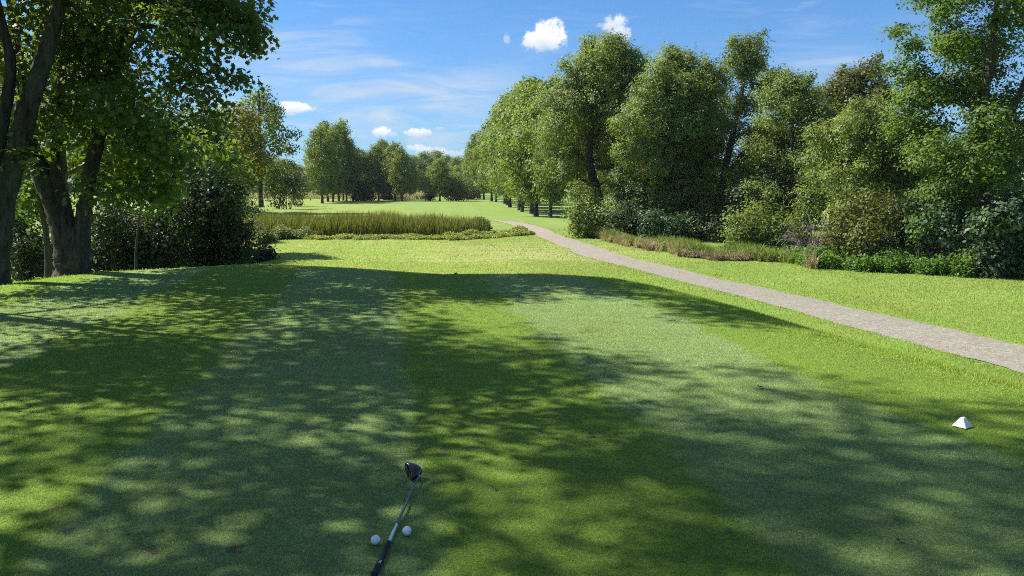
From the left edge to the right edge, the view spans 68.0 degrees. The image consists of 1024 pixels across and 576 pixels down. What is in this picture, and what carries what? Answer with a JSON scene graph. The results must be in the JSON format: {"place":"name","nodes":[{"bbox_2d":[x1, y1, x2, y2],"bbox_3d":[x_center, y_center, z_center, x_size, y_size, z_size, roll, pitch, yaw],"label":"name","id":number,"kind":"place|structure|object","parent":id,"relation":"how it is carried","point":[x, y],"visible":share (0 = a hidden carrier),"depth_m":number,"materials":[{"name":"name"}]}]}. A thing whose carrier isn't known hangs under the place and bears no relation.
{"place":"outdoors","nodes":[
{"label":"outdoors","id":0,"kind":"place"},
{"bbox_2d":[0,187,1023,575],"bbox_3d":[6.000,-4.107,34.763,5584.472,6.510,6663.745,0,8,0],"label":"ground","id":1,"kind":"structure","parent":0,"point":[492,211],"depth_m":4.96,"materials":[{"name":"green plant"}]},
{"bbox_2d":[10,196,52,282],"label":"shrub","id":2,"kind":"object","parent":1,"relation":"on","point":[26,252],"visible":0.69,"depth_m":26.66,"materials":[{"name":"green plant"}]},
{"bbox_2d":[12,221,54,278],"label":"shrub","id":3,"kind":"object","parent":1,"relation":"on","point":[42,241],"visible":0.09,"depth_m":28.00,"materials":[{"name":"green plant"}]},
{"bbox_2d":[0,53,72,178],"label":"woodland tree","id":4,"kind":"object","parent":1,"relation":"on","point":[28,70],"visible":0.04,"depth_m":35.18,"materials":[{"name":"green plant"}]},
{"bbox_2d":[15,131,105,277],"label":"maple tree","id":5,"kind":"object","parent":1,"relation":"on","point":[28,191],"visible":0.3,"depth_m":24.88,"materials":[{"name":"green plant"}]},
{"bbox_2d":[0,0,149,284],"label":"maple tree","id":6,"kind":"object","parent":1,"relation":"on","point":[16,156],"visible":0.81,"depth_m":12.59,"materials":[{"name":"green plant"}]},
{"bbox_2d":[75,196,155,271],"bbox_3d":[-14.696,-1.913,27.800,2.971,3.358,3.226,0,8,0],"label":"shrub","id":7,"kind":"object","parent":1,"relation":"on","point":[104,226],"visible":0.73,"depth_m":27.59,"materials":[{"name":"green plant"}]},
{"bbox_2d":[15,82,219,216],"bbox_3d":[-18.650,-5.898,35.940,10.122,9.475,6.550,2,8,16],"label":"woodland tree","id":8,"kind":"object","parent":1,"relation":"on","point":[173,175],"visible":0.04,"depth_m":35.70,"materials":[{"name":"green plant"}]},
{"bbox_2d":[0,0,273,193],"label":"maple tree","id":9,"kind":"object","parent":1,"relation":"on","point":[65,173],"visible":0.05,"depth_m":17.95,"materials":[{"name":"green plant"}]},
{"bbox_2d":[8,0,281,277],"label":"maple tree","id":10,"kind":"object","parent":1,"relation":"on","point":[70,238],"visible":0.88,"depth_m":13.72,"materials":[{"name":"green plant"}]},
{"bbox_2d":[11,241,280,266],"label":"shade weeds","id":11,"kind":"object","parent":1,"relation":"on","point":[266,254],"visible":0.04,"depth_m":35.12,"materials":[{"name":"green plant"}]},
{"bbox_2d":[50,121,245,269],"bbox_3d":[-9.547,-1.755,20.121,4.808,5.359,2.903,0,8,0],"label":"maple tree","id":12,"kind":"object","parent":1,"relation":"on","point":[79,158],"visible":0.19,"depth_m":19.82,"materials":[{"name":"green plant"}]},
{"bbox_2d":[112,192,199,270],"bbox_3d":[-13.724,-2.202,28.620,3.172,3.703,3.002,6,10,39],"label":"shrub","id":13,"kind":"object","parent":1,"relation":"on","point":[162,250],"visible":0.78,"depth_m":28.13,"materials":[{"name":"green plant"}]},
{"bbox_2d":[126,94,259,184],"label":"woodland tree","id":14,"kind":"object","parent":1,"relation":"on","point":[230,162],"visible":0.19,"depth_m":37.35,"materials":[{"name":"green plant"}]},
{"bbox_2d":[163,153,265,266],"bbox_3d":[-12.064,-3.038,30.204,4.223,5.062,4.016,0,8,0],"label":"shrub","id":15,"kind":"object","parent":1,"relation":"on","point":[213,213],"visible":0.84,"depth_m":29.66,"materials":[{"name":"green plant"}]},
{"bbox_2d":[223,182,253,220],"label":"shrub","id":16,"kind":"object","parent":1,"relation":"on","point":[240,199],"visible":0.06,"depth_m":46.23,"materials":[{"name":"green plant"}]},
{"bbox_2d":[195,98,284,201],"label":"woodland tree","id":17,"kind":"object","parent":1,"relation":"on","point":[248,144],"visible":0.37,"depth_m":61.02,"materials":[{"name":"green plant"}]},
{"bbox_2d":[230,209,269,236],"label":"shrub","id":18,"kind":"object","parent":1,"relation":"on","point":[255,222],"visible":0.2,"depth_m":49.98,"materials":[{"name":"green plant"}]},
{"bbox_2d":[240,188,268,214],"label":"shrub","id":19,"kind":"object","parent":1,"relation":"on","point":[256,208],"visible":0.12,"depth_m":60.94,"materials":[{"name":"green plant"}]},
{"bbox_2d":[228,83,303,206],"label":"sparse tree","id":20,"kind":"object","parent":1,"relation":"on","point":[271,110],"visible":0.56,"depth_m":95.03,"materials":[{"name":"green plant"}]},
{"bbox_2d":[249,151,285,189],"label":"avenue tree","id":21,"kind":"object","parent":1,"relation":"on","point":[271,160],"visible":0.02,"depth_m":303.77,"materials":[{"name":"green plant"}]},
{"bbox_2d":[265,157,293,176],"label":"avenue tree","id":22,"kind":"object","parent":1,"relation":"on","point":[277,161],"visible":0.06,"depth_m":293.95,"materials":[{"name":"green plant"}]},
{"bbox_2d":[247,224,317,245],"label":"pale weeds","id":23,"kind":"object","parent":1,"relation":"on","point":[274,234],"visible":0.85,"depth_m":47.99,"materials":[{"name":"green plant"}]},
{"bbox_2d":[262,164,310,208],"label":"tree","id":24,"kind":"object","parent":1,"relation":"on","point":[296,180],"visible":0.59,"depth_m":111.06,"materials":[{"name":"green plant"}]},
{"bbox_2d":[91,207,489,238],"bbox_3d":[-16.861,-4.710,55.009,30.811,2.293,8.461,0,8,0],"label":"reed bed","id":25,"kind":"object","parent":1,"relation":"on","point":[390,222],"visible":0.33,"depth_m":52.41,"materials":[{"name":"green plant"}]},
{"bbox_2d":[279,164,314,190],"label":"avenue tree","id":26,"kind":"object","parent":1,"relation":"on","point":[300,168],"visible":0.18,"depth_m":283.99,"materials":[{"name":"green plant"}]},
{"bbox_2d":[285,175,315,206],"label":"shrub","id":27,"kind":"object","parent":1,"relation":"on","point":[298,197],"visible":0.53,"depth_m":122.70,"materials":[{"name":"green plant"}]},
{"bbox_2d":[298,124,344,202],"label":"avenue tree","id":28,"kind":"object","parent":1,"relation":"on","point":[325,161],"visible":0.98,"depth_m":147.08,"materials":[{"name":"green plant"}]},
{"bbox_2d":[303,116,349,201],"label":"avenue tree","id":29,"kind":"object","parent":1,"relation":"on","point":[327,126],"visible":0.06,"depth_m":159.85,"materials":[{"name":"green plant"}]},
{"bbox_2d":[316,127,353,201],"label":"avenue tree","id":30,"kind":"object","parent":1,"relation":"on","point":[343,172],"visible":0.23,"depth_m":155.66,"materials":[{"name":"green plant"}]},
{"bbox_2d":[246,192,438,198],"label":"meadow grass","id":31,"kind":"structure","parent":1,"relation":"on","point":[407,196],"depth_m":196.62,"materials":[{"name":"plant"}]},
{"bbox_2d":[331,121,357,200],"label":"avenue tree","id":32,"kind":"object","parent":1,"relation":"on","point":[350,152],"visible":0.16,"depth_m":165.12,"materials":[{"name":"green plant"}]},
{"bbox_2d":[335,117,361,200],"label":"avenue tree","id":33,"kind":"object","parent":1,"relation":"on","point":[341,124],"visible":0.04,"depth_m":172.70,"materials":[{"name":"green plant"}]},
{"bbox_2d":[340,137,361,200],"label":"avenue tree","id":34,"kind":"object","parent":1,"relation":"on","point":[354,178],"visible":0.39,"depth_m":167.35,"materials":[{"name":"green plant"}]},
{"bbox_2d":[345,145,364,195],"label":"avenue tree","id":35,"kind":"object","parent":1,"relation":"on","point":[359,159],"visible":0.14,"depth_m":172.75,"materials":[{"name":"green plant"}]},
{"bbox_2d":[349,179,376,200],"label":"bush","id":36,"kind":"object","parent":1,"relation":"on","point":[363,193],"visible":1,"depth_m":170.02,"materials":[{"name":"green plant"}]},
{"bbox_2d":[358,149,372,183],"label":"avenue tree","id":37,"kind":"object","parent":1,"relation":"on","point":[363,152],"visible":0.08,"depth_m":182.89,"materials":[{"name":"green plant"}]},
{"bbox_2d":[360,142,390,200],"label":"avenue tree","id":38,"kind":"object","parent":1,"relation":"on","point":[373,166],"visible":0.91,"depth_m":172.68,"materials":[{"name":"green plant"}]},
{"bbox_2d":[371,535,379,544],"bbox_3d":[-0.611,1.127,3.398,0.043,0.043,0.043,0,8,0],"label":"golf ball","id":39,"kind":"object","parent":1,"relation":"on","point":[375,539],"visible":1,"depth_m":3.38,"materials":[{"name":"white plastic"}]},
{"bbox_2d":[367,138,399,199],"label":"avenue tree","id":40,"kind":"object","parent":1,"relation":"on","point":[382,142],"visible":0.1,"depth_m":180.67,"materials":[{"name":"green plant"}]},
{"bbox_2d":[380,192,393,199],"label":"bush","id":41,"kind":"object","parent":1,"relation":"on","point":[389,196],"visible":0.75,"depth_m":184.35,"materials":[{"name":"green plant"}]},
{"bbox_2d":[377,141,410,200],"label":"avenue tree","id":42,"kind":"object","parent":1,"relation":"on","point":[384,173],"visible":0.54,"depth_m":170.84,"materials":[{"name":"green plant"}]},
{"bbox_2d":[371,462,421,575],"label":"golf club","id":43,"kind":"object","parent":1,"relation":"on","point":[413,471],"visible":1,"depth_m":3.68,"materials":[{"name":"metal"}]},
{"bbox_2d":[387,145,416,200],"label":"avenue tree","id":44,"kind":"object","parent":1,"relation":"on","point":[400,185],"visible":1,"depth_m":167.10,"materials":[{"name":"green plant"}]},
{"bbox_2d":[402,526,411,535],"bbox_3d":[-0.483,1.117,3.491,0.043,0.043,0.043,0,8,0],"label":"golf ball","id":45,"kind":"object","parent":1,"relation":"on","point":[406,530],"visible":1,"depth_m":3.48,"materials":[{"name":"white plastic"}]},
{"bbox_2d":[282,231,535,239],"bbox_3d":[-6.724,-3.343,50.022,20.031,0.726,6.656,-3,8,-18],"label":"weed fringe","id":46,"kind":"object","parent":1,"relation":"on","point":[410,236],"visible":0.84,"depth_m":48.54,"materials":[{"name":"green plant"}]},
{"bbox_2d":[407,156,421,195],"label":"avenue tree","id":47,"kind":"object","parent":1,"relation":"on","point":[414,188],"visible":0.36,"depth_m":197.28,"materials":[{"name":"green plant"}]},
{"bbox_2d":[405,155,429,193],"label":"avenue tree","id":48,"kind":"object","parent":1,"relation":"on","point":[421,170],"visible":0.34,"depth_m":258.43,"materials":[{"name":"green plant"}]},
{"bbox_2d":[414,150,435,192],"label":"avenue tree","id":49,"kind":"object","parent":1,"relation":"on","point":[423,155],"visible":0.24,"depth_m":270.05,"materials":[{"name":"green plant"}]},
{"bbox_2d":[422,191,435,200],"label":"bush","id":50,"kind":"object","parent":1,"relation":"on","point":[429,197],"visible":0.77,"depth_m":170.18,"materials":[{"name":"green plant"}]},
{"bbox_2d":[422,148,446,176],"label":"avenue tree","id":51,"kind":"object","parent":1,"relation":"on","point":[436,155],"visible":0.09,"depth_m":279.95,"materials":[{"name":"green plant"}]},
{"bbox_2d":[420,158,456,200],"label":"avenue tree","id":52,"kind":"object","parent":1,"relation":"on","point":[436,170],"visible":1,"depth_m":165.27,"materials":[{"name":"green plant"}]},
{"bbox_2d":[433,154,455,185],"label":"avenue tree","id":53,"kind":"object","parent":1,"relation":"on","point":[446,158],"visible":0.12,"depth_m":267.59,"materials":[{"name":"green plant"}]},
{"bbox_2d":[444,156,462,177],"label":"avenue tree","id":54,"kind":"object","parent":1,"relation":"on","point":[456,159],"visible":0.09,"depth_m":257.55,"materials":[{"name":"green plant"}]},
{"bbox_2d":[442,172,471,200],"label":"bush","id":55,"kind":"object","parent":1,"relation":"on","point":[459,192],"visible":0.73,"depth_m":167.64,"materials":[{"name":"green plant"}]},
{"bbox_2d":[451,157,467,182],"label":"avenue tree","id":56,"kind":"object","parent":1,"relation":"on","point":[457,168],"visible":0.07,"depth_m":246.12,"materials":[{"name":"green plant"}]},
{"bbox_2d":[459,144,474,184],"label":"avenue tree","id":57,"kind":"object","parent":1,"relation":"on","point":[463,167],"visible":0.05,"depth_m":221.53,"materials":[{"name":"green plant"}]},
{"bbox_2d":[460,130,486,198],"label":"avenue tree","id":58,"kind":"object","parent":1,"relation":"on","point":[469,154],"visible":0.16,"depth_m":196.28,"materials":[{"name":"green plant"}]},
{"bbox_2d":[464,178,483,199],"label":"bush","id":59,"kind":"object","parent":1,"relation":"on","point":[474,194],"visible":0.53,"depth_m":187.07,"materials":[{"name":"green plant"}]},
{"bbox_2d":[461,216,492,230],"bbox_3d":[-2.841,-4.621,56.986,2.085,1.506,4.767,3,8,19],"label":"grey brush","id":60,"kind":"object","parent":1,"relation":"on","point":[489,223],"visible":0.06,"depth_m":57.34,"materials":[{"name":"green plant"}]},
{"bbox_2d":[467,133,489,199],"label":"avenue tree","id":61,"kind":"object","parent":1,"relation":"on","point":[473,174],"visible":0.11,"depth_m":186.60,"materials":[{"name":"green plant"}]},
{"bbox_2d":[470,117,492,200],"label":"avenue tree","id":62,"kind":"object","parent":1,"relation":"on","point":[478,185],"visible":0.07,"depth_m":165.34,"materials":[{"name":"green plant"}]},
{"bbox_2d":[442,225,527,235],"bbox_3d":[-1.360,-3.765,52.597,2.705,0.968,9.739,7,10,42],"label":"weed mound","id":63,"kind":"object","parent":1,"relation":"on","point":[521,228],"visible":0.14,"depth_m":50.89,"materials":[{"name":"green plant"}]},
{"bbox_2d":[476,125,496,201],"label":"avenue tree","id":64,"kind":"object","parent":1,"relation":"on","point":[481,174],"visible":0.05,"depth_m":157.11,"materials":[{"name":"green plant"}]},
{"bbox_2d":[480,112,505,203],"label":"avenue tree","id":65,"kind":"object","parent":1,"relation":"on","point":[504,199],"depth_m":141.71,"materials":[{"name":"green plant"}]},
{"bbox_2d":[473,87,513,206],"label":"avenue tree","id":66,"kind":"object","parent":1,"relation":"on","point":[493,166],"visible":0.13,"depth_m":119.41,"materials":[{"name":"green plant"}]},
{"bbox_2d":[485,122,507,204],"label":"avenue tree","id":67,"kind":"object","parent":1,"relation":"on","point":[506,203],"visible":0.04,"depth_m":134.95,"materials":[{"name":"green plant"}]},
{"bbox_2d":[482,80,525,209],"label":"avenue tree","id":68,"kind":"object","parent":1,"relation":"on","point":[496,115],"visible":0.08,"depth_m":103.28,"materials":[{"name":"green plant"}]},
{"bbox_2d":[490,84,525,211],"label":"avenue tree","id":69,"kind":"object","parent":1,"relation":"on","point":[522,202],"visible":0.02,"depth_m":98.56,"materials":[{"name":"green plant"}]},
{"bbox_2d":[1,220,1023,400],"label":"rough grass","id":70,"kind":"structure","parent":1,"relation":"on","point":[925,360],"depth_m":25.82,"materials":[{"name":"green plant"}]},
{"bbox_2d":[493,75,545,213],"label":"avenue tree","id":71,"kind":"object","parent":1,"relation":"on","point":[503,124],"visible":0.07,"depth_m":91.92,"materials":[{"name":"green plant"}]},
{"bbox_2d":[24,155,1023,194],"bbox_3d":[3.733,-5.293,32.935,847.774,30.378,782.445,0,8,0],"label":"wood","id":72,"kind":"object","parent":1,"relation":"on","point":[264,189],"depth_m":325.40,"materials":[{"name":"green plant"}]},
{"bbox_2d":[494,79,571,216],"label":"avenue tree","id":73,"kind":"object","parent":1,"relation":"on","point":[519,182],"visible":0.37,"depth_m":83.48,"materials":[{"name":"green plant"}]},
{"bbox_2d":[519,74,579,217],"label":"avenue tree","id":74,"kind":"object","parent":1,"relation":"on","point":[552,192],"visible":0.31,"depth_m":79.84,"materials":[{"name":"green plant"}]},
{"bbox_2d":[508,27,654,220],"bbox_3d":[5.293,-11.015,54.933,11.227,14.662,11.294,0,8,0],"label":"willow tree","id":75,"kind":"object","parent":1,"relation":"on","point":[573,143],"visible":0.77,"depth_m":52.00,"materials":[{"name":"green plant"}]},
{"bbox_2d":[557,176,625,238],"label":"shrub","id":76,"kind":"object","parent":1,"relation":"on","point":[587,222],"visible":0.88,"depth_m":50.36,"materials":[{"name":"green plant"}]},
{"bbox_2d":[578,114,664,213],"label":"woodland tree","id":77,"kind":"object","parent":1,"relation":"on","point":[605,191],"visible":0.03,"depth_m":67.71,"materials":[{"name":"green plant"}]},
{"bbox_2d":[601,180,665,237],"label":"shrub","id":78,"kind":"object","parent":1,"relation":"on","point":[629,225],"visible":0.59,"depth_m":48.28,"materials":[{"name":"green plant"}]},
{"bbox_2d":[599,229,687,256],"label":"dry grass bank","id":79,"kind":"structure","parent":1,"relation":"on","point":[648,245],"depth_m":40.26,"materials":[{"name":"plant"}]},
{"bbox_2d":[633,207,690,238],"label":"shrub","id":80,"kind":"object","parent":1,"relation":"on","point":[663,232],"visible":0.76,"depth_m":46.13,"materials":[{"name":"green plant"}]},
{"bbox_2d":[596,38,740,228],"bbox_3d":[10.461,-9.733,50.484,9.417,13.062,9.126,0,8,0],"label":"willow tree","id":81,"kind":"object","parent":1,"relation":"on","point":[677,96],"visible":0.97,"depth_m":48.30,"materials":[{"name":"green plant"}]},
{"bbox_2d":[661,142,742,224],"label":"woodland tree","id":82,"kind":"object","parent":1,"relation":"on","point":[707,182],"visible":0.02,"depth_m":64.76,"materials":[{"name":"green plant"}]},
{"bbox_2d":[673,248,774,261],"bbox_3d":[9.571,-1.561,35.154,5.045,0.548,2.753,4,9,27],"label":"dead grass edge","id":83,"kind":"object","parent":1,"relation":"on","point":[715,256],"visible":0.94,"depth_m":34.68,"materials":[{"name":"plant"}]},
{"bbox_2d":[691,27,790,235],"bbox_3d":[15.133,-10.239,51.513,7.129,13.929,7.060,-6,9,-36],"label":"willow tree","id":84,"kind":"object","parent":1,"relation":"on","point":[750,65],"visible":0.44,"depth_m":50.09,"materials":[{"name":"green plant"}]},
{"bbox_2d":[661,167,825,242],"bbox_3d":[13.912,-4.945,45.628,10.188,4.627,3.182,1,8,8],"label":"shrub","id":85,"kind":"object","parent":1,"relation":"on","point":[698,226],"visible":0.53,"depth_m":45.49,"materials":[{"name":"green plant"}]},
{"bbox_2d":[717,197,806,250],"bbox_3d":[13.142,-3.303,40.121,4.652,2.929,2.606,0,8,0],"label":"shrub","id":86,"kind":"object","parent":1,"relation":"on","point":[740,231],"visible":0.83,"depth_m":39.80,"materials":[{"name":"green plant"}]},
{"bbox_2d":[718,65,853,242],"bbox_3d":[16.712,-8.088,46.867,7.385,10.979,8.697,0,8,0],"label":"willow tree","id":87,"kind":"object","parent":1,"relation":"on","point":[775,147],"visible":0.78,"depth_m":44.74,"materials":[{"name":"green plant"}]},
{"bbox_2d":[783,181,833,247],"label":"shrub","id":88,"kind":"object","parent":1,"relation":"on","point":[812,212],"visible":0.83,"depth_m":41.63,"materials":[{"name":"green plant"}]},
{"bbox_2d":[797,247,823,268],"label":"tan tuft","id":89,"kind":"object","parent":1,"relation":"on","point":[812,262],"visible":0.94,"depth_m":31.13,"materials":[{"name":"beige plant"}]},
{"bbox_2d":[776,210,850,255],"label":"dead bush","id":90,"kind":"object","parent":1,"relation":"on","point":[812,236],"visible":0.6,"depth_m":33.26,"materials":[{"name":"grey plant"}]},
{"bbox_2d":[784,146,856,230],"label":"woodland tree","id":91,"kind":"object","parent":1,"relation":"on","point":[822,201],"depth_m":57.11,"materials":[{"name":"green plant"}]},
{"bbox_2d":[813,186,902,259],"bbox_3d":[14.643,-2.564,32.107,3.221,3.656,3.550,6,10,38],"label":"shrub","id":92,"kind":"object","parent":1,"relation":"on","point":[865,247],"visible":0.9,"depth_m":31.68,"materials":[{"name":"green plant"}]},
{"bbox_2d":[809,50,909,228],"bbox_3d":[26.187,-11.187,59.549,8.340,13.769,6.806,0,8,0],"label":"willow tree","id":93,"kind":"object","parent":1,"relation":"on","point":[848,84],"visible":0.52,"depth_m":57.99,"materials":[{"name":"green plant"}]},
{"bbox_2d":[790,88,960,249],"bbox_3d":[18.961,-6.136,40.505,8.222,8.876,7.819,0,8,0],"label":"willow tree","id":94,"kind":"object","parent":1,"relation":"on","point":[864,164],"visible":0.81,"depth_m":38.46,"materials":[{"name":"green plant"}]},
{"bbox_2d":[834,118,977,228],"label":"woodland tree","id":95,"kind":"object","parent":1,"relation":"on","point":[877,210],"visible":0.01,"depth_m":46.58,"materials":[{"name":"green plant"}]},
{"bbox_2d":[789,244,1023,278],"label":"thicket weeds","id":96,"kind":"object","parent":1,"relation":"on","point":[899,260],"visible":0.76,"depth_m":30.09,"materials":[{"name":"green plant"}]},
{"bbox_2d":[845,181,979,256],"bbox_3d":[18.289,-2.844,33.327,7.173,3.809,3.103,0,8,0],"label":"shrub","id":97,"kind":"object","parent":1,"relation":"on","point":[895,241],"visible":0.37,"depth_m":32.97,"materials":[{"name":"green plant"}]},
{"bbox_2d":[902,209,942,259],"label":"shrub","id":98,"kind":"object","parent":1,"relation":"on","point":[911,218],"visible":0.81,"depth_m":30.11,"materials":[{"name":"green plant"}]},
{"bbox_2d":[897,186,983,260],"bbox_3d":[17.150,-2.309,29.785,3.554,3.723,2.428,0,8,0],"label":"shrub","id":99,"kind":"object","parent":1,"relation":"on","point":[952,227],"visible":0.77,"depth_m":29.50,"materials":[{"name":"green plant"}]},
{"bbox_2d":[870,0,1023,248],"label":"maple tree","id":100,"kind":"object","parent":1,"relation":"on","point":[981,166],"visible":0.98,"depth_m":29.99,"materials":[{"name":"green plant"}]},
{"bbox_2d":[870,112,1023,249],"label":"woodland tree","id":101,"kind":"object","parent":1,"relation":"on","point":[969,142],"visible":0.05,"depth_m":38.94,"materials":[{"name":"green plant"}]},
{"bbox_2d":[952,417,971,428],"bbox_3d":[3.003,0.892,5.061,0.090,0.060,0.090,-5,9,-35],"label":"tee marker","id":102,"kind":"object","parent":1,"relation":"on","point":[962,422],"visible":1,"depth_m":5.04,"materials":[{"name":"white paint"}]},
{"bbox_2d":[960,246,980,266],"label":"shrub","id":103,"kind":"object","parent":1,"relation":"on","point":[969,257],"visible":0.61,"depth_m":28.87,"materials":[{"name":"green plant"}]},
{"bbox_2d":[960,176,1023,277],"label":"shrub","id":104,"kind":"object","parent":1,"relation":"on","point":[1000,251],"visible":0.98,"depth_m":28.05,"materials":[{"name":"green plant"}]},
{"bbox_2d":[1,0,1023,179],"label":"sky","id":105,"kind":"structure","parent":0,"point":[421,75],"materials":[{"name":"blue"}]},
{"bbox_2d":[597,226,795,263],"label":"green grass bank","id":106,"kind":"structure","parent":0,"point":[778,255],"depth_m":36.92,"materials":[{"name":"green plant"}]},
{"bbox_2d":[492,220,1023,373],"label":"path","id":107,"kind":"structure","parent":0,"point":[990,350],"depth_m":20.11,"materials":[{"name":"grey concrete"}]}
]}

